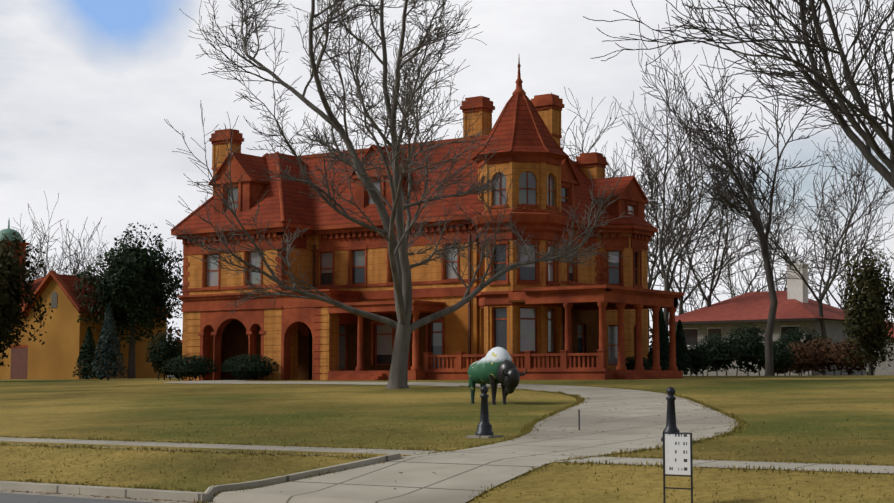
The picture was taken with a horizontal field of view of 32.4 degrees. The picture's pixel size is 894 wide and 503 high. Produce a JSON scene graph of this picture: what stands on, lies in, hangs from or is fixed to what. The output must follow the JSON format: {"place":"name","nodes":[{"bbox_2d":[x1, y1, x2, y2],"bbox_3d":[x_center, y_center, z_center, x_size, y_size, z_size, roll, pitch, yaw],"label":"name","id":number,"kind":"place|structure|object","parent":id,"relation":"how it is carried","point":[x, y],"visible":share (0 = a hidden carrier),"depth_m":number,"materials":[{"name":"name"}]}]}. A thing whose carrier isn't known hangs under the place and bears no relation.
{"place":"outdoors","nodes":[
{"label":"outdoors","id":0,"kind":"place"},
{"bbox_2d":[0,493,153,502],"bbox_3d":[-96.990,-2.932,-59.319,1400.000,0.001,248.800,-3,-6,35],"label":"road","id":1,"kind":"structure","parent":0,"point":[15,498],"depth_m":27.42,"materials":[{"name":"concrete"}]},
{"bbox_2d":[0,481,212,502],"bbox_3d":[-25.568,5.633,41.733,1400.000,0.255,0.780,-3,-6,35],"label":"kerb","id":2,"kind":"structure","parent":1,"relation":"on","point":[169,496],"depth_m":28.27,"materials":[{"name":"concrete"}]},
{"bbox_2d":[4,393,893,502],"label":"litter leaves","id":3,"kind":"object","parent":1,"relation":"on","point":[424,450],"visible":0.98,"depth_m":32.24,"materials":[{"name":"plant"}]},
{"bbox_2d":[0,375,893,502],"bbox_3d":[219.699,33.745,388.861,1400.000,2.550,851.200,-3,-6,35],"label":"lawn","id":4,"kind":"structure","parent":0,"point":[55,407],"depth_m":38.12,"materials":[{"name":"plant"}]},
{"bbox_2d":[0,232,52,366],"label":"evergreen tree","id":5,"kind":"object","parent":4,"relation":"on","point":[11,287],"visible":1,"depth_m":98.74,"materials":[{"name":"plant"}]},
{"bbox_2d":[13,213,63,282],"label":"bare tree","id":6,"kind":"object","parent":4,"relation":"on","point":[37,268],"visible":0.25,"depth_m":187.00,"materials":[{"name":"wood"}]},
{"bbox_2d":[29,253,60,276],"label":"tree","id":7,"kind":"object","parent":4,"relation":"on","point":[47,262],"visible":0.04,"depth_m":299.74,"materials":[{"name":"wood"}]},
{"bbox_2d":[27,192,89,279],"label":"bare tree","id":8,"kind":"object","parent":4,"relation":"on","point":[45,269],"visible":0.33,"depth_m":171.17,"materials":[{"name":"wood"}]},
{"bbox_2d":[21,223,105,279],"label":"bare tree","id":9,"kind":"object","parent":4,"relation":"on","point":[63,253],"visible":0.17,"depth_m":212.25,"materials":[{"name":"wood"}]},
{"bbox_2d":[32,235,101,277],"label":"bare tree","id":10,"kind":"object","parent":4,"relation":"on","point":[70,262],"visible":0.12,"depth_m":199.06,"materials":[{"name":"wood"}]},
{"bbox_2d":[27,221,107,277],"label":"bare tree","id":11,"kind":"object","parent":4,"relation":"on","point":[83,253],"visible":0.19,"depth_m":229.98,"materials":[{"name":"wood"}]},
{"bbox_2d":[0,220,171,378],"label":"carriage house","id":12,"kind":"structure","parent":4,"relation":"on","point":[55,355],"depth_m":117.37,"materials":[{"name":"paint"}]},
{"bbox_2d":[72,327,100,378],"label":"spruce tree","id":13,"kind":"object","parent":4,"relation":"on","point":[87,351],"visible":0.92,"depth_m":110.40,"materials":[{"name":"plant"}]},
{"bbox_2d":[60,217,127,274],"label":"tree","id":14,"kind":"object","parent":4,"relation":"on","point":[69,258],"visible":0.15,"depth_m":235.46,"materials":[{"name":"wood"}]},
{"bbox_2d":[89,303,126,379],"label":"spruce tree","id":15,"kind":"object","parent":4,"relation":"on","point":[107,343],"visible":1,"depth_m":102.50,"materials":[{"name":"plant"}]},
{"bbox_2d":[72,222,182,378],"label":"magnolia tree","id":16,"kind":"object","parent":4,"relation":"on","point":[132,285],"visible":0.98,"depth_m":115.58,"materials":[{"name":"plant"}]},
{"bbox_2d":[72,234,182,334],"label":"tree","id":17,"kind":"object","parent":4,"relation":"on","point":[148,248],"visible":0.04,"depth_m":248.25,"materials":[{"name":"wood"}]},
{"bbox_2d":[145,331,181,379],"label":"topiary shrub","id":18,"kind":"object","parent":4,"relation":"on","point":[167,350],"visible":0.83,"depth_m":97.45,"materials":[{"name":"plant"}]},
{"bbox_2d":[161,354,218,380],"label":"hedge shrub","id":19,"kind":"object","parent":4,"relation":"on","point":[193,368],"visible":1,"depth_m":91.24,"materials":[{"name":"plant"}]},
{"bbox_2d":[220,353,278,379],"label":"hedge shrub","id":20,"kind":"object","parent":4,"relation":"on","point":[246,367],"visible":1,"depth_m":89.83,"materials":[{"name":"plant"}]},
{"bbox_2d":[204,453,400,498],"bbox_3d":[-0.760,4.057,26.808,6.254,0.867,3.613,-3,-6,35],"label":"kerb","id":21,"kind":"object","parent":4,"relation":"on","point":[215,489],"visible":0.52,"depth_m":27.95,"materials":[{"name":"concrete"}]},
{"bbox_2d":[164,0,633,388],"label":"tree","id":22,"kind":"object","parent":4,"relation":"on","point":[401,267],"visible":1,"depth_m":69.28,"materials":[{"name":"wood"}]},
{"bbox_2d":[167,321,652,375],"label":"shrub","id":23,"kind":"object","parent":4,"relation":"on","point":[179,334],"depth_m":210.02,"materials":[{"name":"plant"}]},
{"bbox_2d":[171,58,684,379],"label":"mansion","id":24,"kind":"structure","parent":4,"relation":"on","point":[551,320],"depth_m":89.96,"materials":[{"name":"brick"}]},
{"bbox_2d":[466,386,502,438],"bbox_3d":[0.841,3.639,34.481,0.600,1.255,0.600,-3,-6,35],"label":"bollard","id":25,"kind":"object","parent":4,"relation":"on","point":[484,427],"visible":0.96,"depth_m":34.38,"materials":[{"name":"metal"}]},
{"bbox_2d":[468,347,526,404],"bbox_3d":[1.421,4.044,49.952,0.918,1.882,3.024,3,-6,-32],"label":"buffalo statue","id":26,"kind":"object","parent":4,"relation":"on","point":[494,367],"visible":0.98,"depth_m":49.39,"materials":[{"name":"plastic"}]},
{"bbox_2d":[561,87,668,246],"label":"bare tree","id":27,"kind":"object","parent":4,"relation":"on","point":[599,136],"visible":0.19,"depth_m":147.97,"materials":[{"name":"wood"}]},
{"bbox_2d":[625,356,650,369],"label":"porch shrub","id":28,"kind":"object","parent":4,"relation":"on","point":[630,365],"visible":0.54,"depth_m":89.07,"materials":[{"name":"plant"}]},
{"bbox_2d":[602,141,694,265],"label":"bare tree","id":29,"kind":"object","parent":4,"relation":"on","point":[638,181],"depth_m":158.57,"materials":[{"name":"wood"}]},
{"bbox_2d":[647,308,668,369],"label":"conifer tree","id":30,"kind":"object","parent":4,"relation":"on","point":[664,347],"visible":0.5,"depth_m":91.25,"materials":[{"name":"plant"}]},
{"bbox_2d":[551,92,765,289],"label":"bare tree","id":31,"kind":"object","parent":4,"relation":"on","point":[649,255],"visible":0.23,"depth_m":135.76,"materials":[{"name":"wood"}]},
{"bbox_2d":[651,387,679,443],"bbox_3d":[4.576,3.391,31.371,0.600,1.255,0.600,-3,-6,35],"label":"bollard","id":32,"kind":"object","parent":4,"relation":"on","point":[671,426],"visible":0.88,"depth_m":31.31,"materials":[{"name":"metal"}]},
{"bbox_2d":[649,246,692,327],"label":"tree","id":33,"kind":"object","parent":4,"relation":"on","point":[674,290],"visible":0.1,"depth_m":277.52,"materials":[{"name":"plant"}]},
{"bbox_2d":[663,432,692,502],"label":"yard sign","id":34,"kind":"object","parent":4,"relation":"on","point":[677,454],"visible":1,"depth_m":23.00,"materials":[{"name":"metal"}]},
{"bbox_2d":[622,112,737,352],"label":"bare tree","id":35,"kind":"object","parent":4,"relation":"on","point":[656,249],"visible":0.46,"depth_m":139.32,"materials":[{"name":"wood"}]},
{"bbox_2d":[620,24,744,367],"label":"bare tree","id":36,"kind":"object","parent":4,"relation":"on","point":[667,285],"visible":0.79,"depth_m":128.52,"materials":[{"name":"wood"}]},
{"bbox_2d":[676,319,693,374],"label":"conifer tree","id":37,"kind":"object","parent":4,"relation":"on","point":[682,356],"visible":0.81,"depth_m":95.24,"materials":[{"name":"plant"}]},
{"bbox_2d":[649,236,726,315],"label":"tree","id":38,"kind":"object","parent":4,"relation":"on","point":[695,300],"visible":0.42,"depth_m":248.91,"materials":[{"name":"plant"}]},
{"bbox_2d":[686,344,711,375],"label":"shrub","id":39,"kind":"object","parent":4,"relation":"on","point":[698,361],"visible":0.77,"depth_m":99.13,"materials":[{"name":"plant"}]},
{"bbox_2d":[605,105,800,314],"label":"bare tree","id":40,"kind":"object","parent":4,"relation":"on","point":[681,300],"visible":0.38,"depth_m":165.60,"materials":[{"name":"wood"}]},
{"bbox_2d":[624,82,790,306],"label":"bare tree","id":41,"kind":"object","parent":4,"relation":"on","point":[708,297],"visible":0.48,"depth_m":148.97,"materials":[{"name":"wood"}]},
{"bbox_2d":[694,333,740,375],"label":"shrub","id":42,"kind":"object","parent":4,"relation":"on","point":[719,357],"visible":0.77,"depth_m":102.95,"materials":[{"name":"plant"}]},
{"bbox_2d":[642,47,832,375],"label":"bare tree","id":43,"kind":"object","parent":4,"relation":"on","point":[752,209],"visible":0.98,"depth_m":99.96,"materials":[{"name":"wood"}]},
{"bbox_2d":[583,0,893,188],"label":"bare tree","id":44,"kind":"object","parent":4,"relation":"on","point":[839,109],"visible":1,"depth_m":67.51,"materials":[{"name":"wood"}]},
{"bbox_2d":[649,177,842,301],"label":"bare tree","id":45,"kind":"object","parent":4,"relation":"on","point":[756,273],"visible":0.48,"depth_m":175.72,"materials":[{"name":"wood"}]},
{"bbox_2d":[692,224,799,305],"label":"tree","id":46,"kind":"object","parent":4,"relation":"on","point":[738,277],"visible":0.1,"depth_m":293.64,"materials":[{"name":"plant"}]},
{"bbox_2d":[722,323,775,375],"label":"shrub","id":47,"kind":"object","parent":4,"relation":"on","point":[752,350],"visible":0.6,"depth_m":104.98,"materials":[{"name":"plant"}]},
{"bbox_2d":[668,263,865,375],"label":"neighbour house","id":48,"kind":"structure","parent":4,"relation":"on","point":[797,307],"depth_m":145.21,"materials":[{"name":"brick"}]},
{"bbox_2d":[690,144,851,300],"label":"bare tree","id":49,"kind":"object","parent":4,"relation":"on","point":[793,237],"visible":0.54,"depth_m":199.41,"materials":[{"name":"wood"}]},
{"bbox_2d":[759,354,791,373],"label":"dry shrub","id":50,"kind":"object","parent":4,"relation":"on","point":[778,369],"visible":0.02,"depth_m":117.33,"materials":[{"name":"plant"}]},
{"bbox_2d":[761,340,795,375],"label":"shrub","id":51,"kind":"object","parent":4,"relation":"on","point":[780,360],"visible":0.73,"depth_m":108.16,"materials":[{"name":"plant"}]},
{"bbox_2d":[729,253,830,298],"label":"tree","id":52,"kind":"object","parent":4,"relation":"on","point":[777,279],"visible":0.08,"depth_m":268.32,"materials":[{"name":"plant"}]},
{"bbox_2d":[697,104,893,374],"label":"bare tree","id":53,"kind":"object","parent":4,"relation":"on","point":[833,276],"visible":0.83,"depth_m":139.96,"materials":[{"name":"wood"}]},
{"bbox_2d":[774,327,824,375],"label":"shrub","id":54,"kind":"object","parent":4,"relation":"on","point":[791,336],"visible":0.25,"depth_m":119.31,"materials":[{"name":"plant"}]},
{"bbox_2d":[781,341,822,375],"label":"dry shrub","id":55,"kind":"object","parent":4,"relation":"on","point":[803,361],"visible":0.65,"depth_m":111.09,"materials":[{"name":"plant"}]},
{"bbox_2d":[802,337,844,375],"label":"dry shrub","id":56,"kind":"object","parent":4,"relation":"on","point":[824,350],"visible":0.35,"depth_m":113.21,"materials":[{"name":"plant"}]},
{"bbox_2d":[755,116,893,309],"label":"bare tree","id":57,"kind":"object","parent":4,"relation":"on","point":[864,226],"visible":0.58,"depth_m":170.99,"materials":[{"name":"wood"}]},
{"bbox_2d":[808,226,884,311],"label":"tree","id":58,"kind":"object","parent":4,"relation":"on","point":[827,296],"visible":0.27,"depth_m":209.68,"materials":[{"name":"plant"}]},
{"bbox_2d":[826,339,873,375],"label":"dry shrub","id":59,"kind":"object","parent":4,"relation":"on","point":[841,359],"visible":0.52,"depth_m":111.27,"materials":[{"name":"plant"}]},
{"bbox_2d":[838,232,893,374],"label":"evergreen tree","id":60,"kind":"object","parent":4,"relation":"on","point":[868,328],"visible":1,"depth_m":107.39,"materials":[{"name":"plant"}]},
{"bbox_2d":[869,232,893,321],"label":"tree","id":61,"kind":"object","parent":4,"relation":"on","point":[890,278],"visible":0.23,"depth_m":277.05,"materials":[{"name":"plant"}]},
{"bbox_2d":[0,437,893,473],"bbox_3d":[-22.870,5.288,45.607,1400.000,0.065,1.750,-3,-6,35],"label":"sidewalk","id":62,"kind":"structure","parent":0,"point":[776,465],"depth_m":30.00,"materials":[{"name":"concrete"}]},
{"bbox_2d":[0,0,893,346],"label":"sky","id":63,"kind":"structure","parent":0,"point":[88,88],"materials":[{"name":"white"}]},
{"bbox_2d":[163,380,737,502],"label":"driveway path","id":64,"kind":"structure","parent":0,"point":[450,479],"depth_m":29.59,"materials":[{"name":"concrete"}]},
{"bbox_2d":[578,409,579,429],"bbox_3d":[3.081,3.984,35.814,0.024,0.600,0.024,-3,-6,35],"label":"stake","id":65,"kind":"object","parent":64,"relation":"on","point":[579,418],"visible":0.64,"depth_m":35.82,"materials":[{"name":"metal"}]},
{"bbox_2d":[181,321,893,374],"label":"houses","id":66,"kind":"structure","parent":0,"point":[887,370],"depth_m":227.35,"materials":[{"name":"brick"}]}
]}

